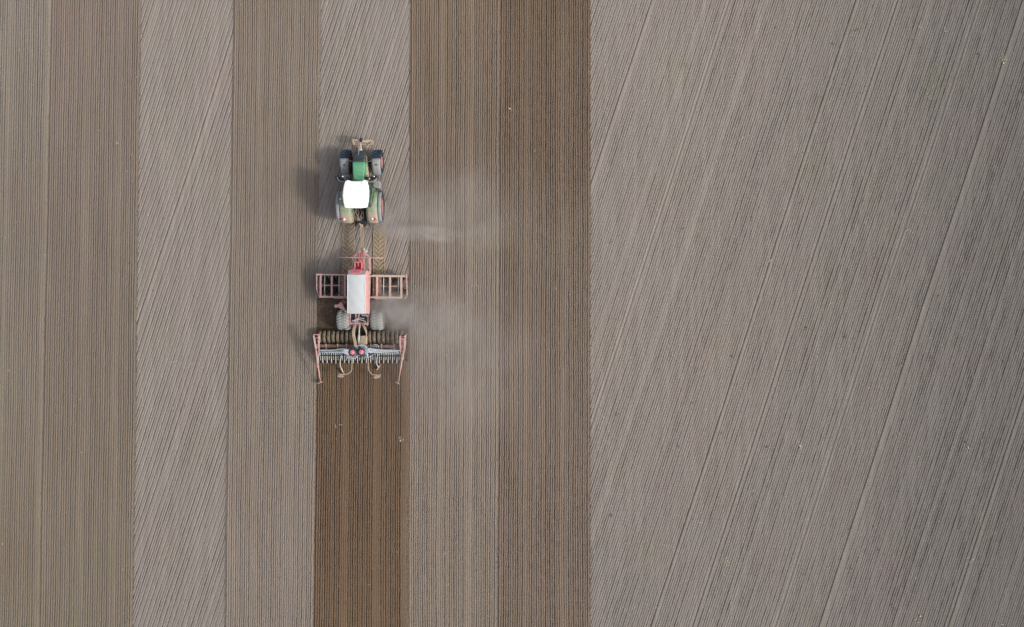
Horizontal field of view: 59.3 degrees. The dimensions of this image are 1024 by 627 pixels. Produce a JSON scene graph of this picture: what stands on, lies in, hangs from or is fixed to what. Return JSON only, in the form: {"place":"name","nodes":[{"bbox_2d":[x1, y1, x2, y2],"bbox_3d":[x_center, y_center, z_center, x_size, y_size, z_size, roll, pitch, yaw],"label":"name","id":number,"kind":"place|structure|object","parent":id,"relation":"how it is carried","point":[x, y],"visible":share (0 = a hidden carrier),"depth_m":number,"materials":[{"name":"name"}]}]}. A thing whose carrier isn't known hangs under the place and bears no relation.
{"place":"outdoors","nodes":[
{"label":"outdoors","id":0,"kind":"place"},
{"bbox_2d":[0,0,50,626],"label":"field","id":1,"kind":"structure","parent":0,"point":[24,118],"depth_m":59.96,"materials":[{"name":"brown soil"}]},
{"bbox_2d":[39,0,140,626],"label":"field","id":2,"kind":"structure","parent":0,"point":[88,450],"depth_m":59.96,"materials":[{"name":"brown soil"}]},
{"bbox_2d":[224,0,320,626],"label":"field","id":3,"kind":"structure","parent":0,"point":[269,564],"depth_m":59.96,"materials":[{"name":"soil"}]},
{"bbox_2d":[313,361,408,626],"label":"field","id":4,"kind":"structure","parent":0,"point":[360,526],"depth_m":59.96,"materials":[{"name":"soil"}]},
{"bbox_2d":[316,278,408,362],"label":"field","id":5,"kind":"structure","parent":0,"point":[332,302],"depth_m":59.97,"materials":[{"name":"soil"}]},
{"bbox_2d":[313,224,407,383],"bbox_3d":[-9.882,-0.582,58.600,6.103,2.832,10.553,0,90,0],"label":"seed drill","id":6,"kind":"object","parent":5,"relation":"on","point":[359,280],"visible":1,"depth_m":58.94,"materials":[{"name":"metal"}]},
{"bbox_2d":[23,0,1020,626],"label":"soil clods","id":7,"kind":"object","parent":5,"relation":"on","point":[387,312],"visible":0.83,"depth_m":59.94,"materials":[{"name":"brown soil"}]},
{"bbox_2d":[407,0,499,626],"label":"field","id":8,"kind":"structure","parent":0,"point":[453,207],"depth_m":59.96,"materials":[{"name":"soil"}]},
{"bbox_2d":[497,0,590,626],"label":"field","id":9,"kind":"structure","parent":0,"point":[544,217],"depth_m":59.96,"materials":[{"name":"soil"}]},
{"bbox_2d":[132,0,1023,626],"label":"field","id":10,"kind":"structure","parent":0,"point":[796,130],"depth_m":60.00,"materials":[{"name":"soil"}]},
{"bbox_2d":[342,210,354,279],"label":"wheel track","id":11,"kind":"structure","parent":10,"relation":"on","point":[348,247],"depth_m":59.95,"materials":[{"name":"soil"}]},
{"bbox_2d":[335,138,384,228],"bbox_3d":[-9.884,-8.520,58.391,2.952,3.266,5.956,0,90,0],"label":"tractor","id":12,"kind":"object","parent":10,"relation":"on","point":[362,198],"visible":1,"depth_m":58.01,"materials":[{"name":"metal"}]},
{"bbox_2d":[372,202,385,277],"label":"wheel track","id":13,"kind":"structure","parent":10,"relation":"on","point":[378,230],"depth_m":59.95,"materials":[{"name":"soil"}]}
]}

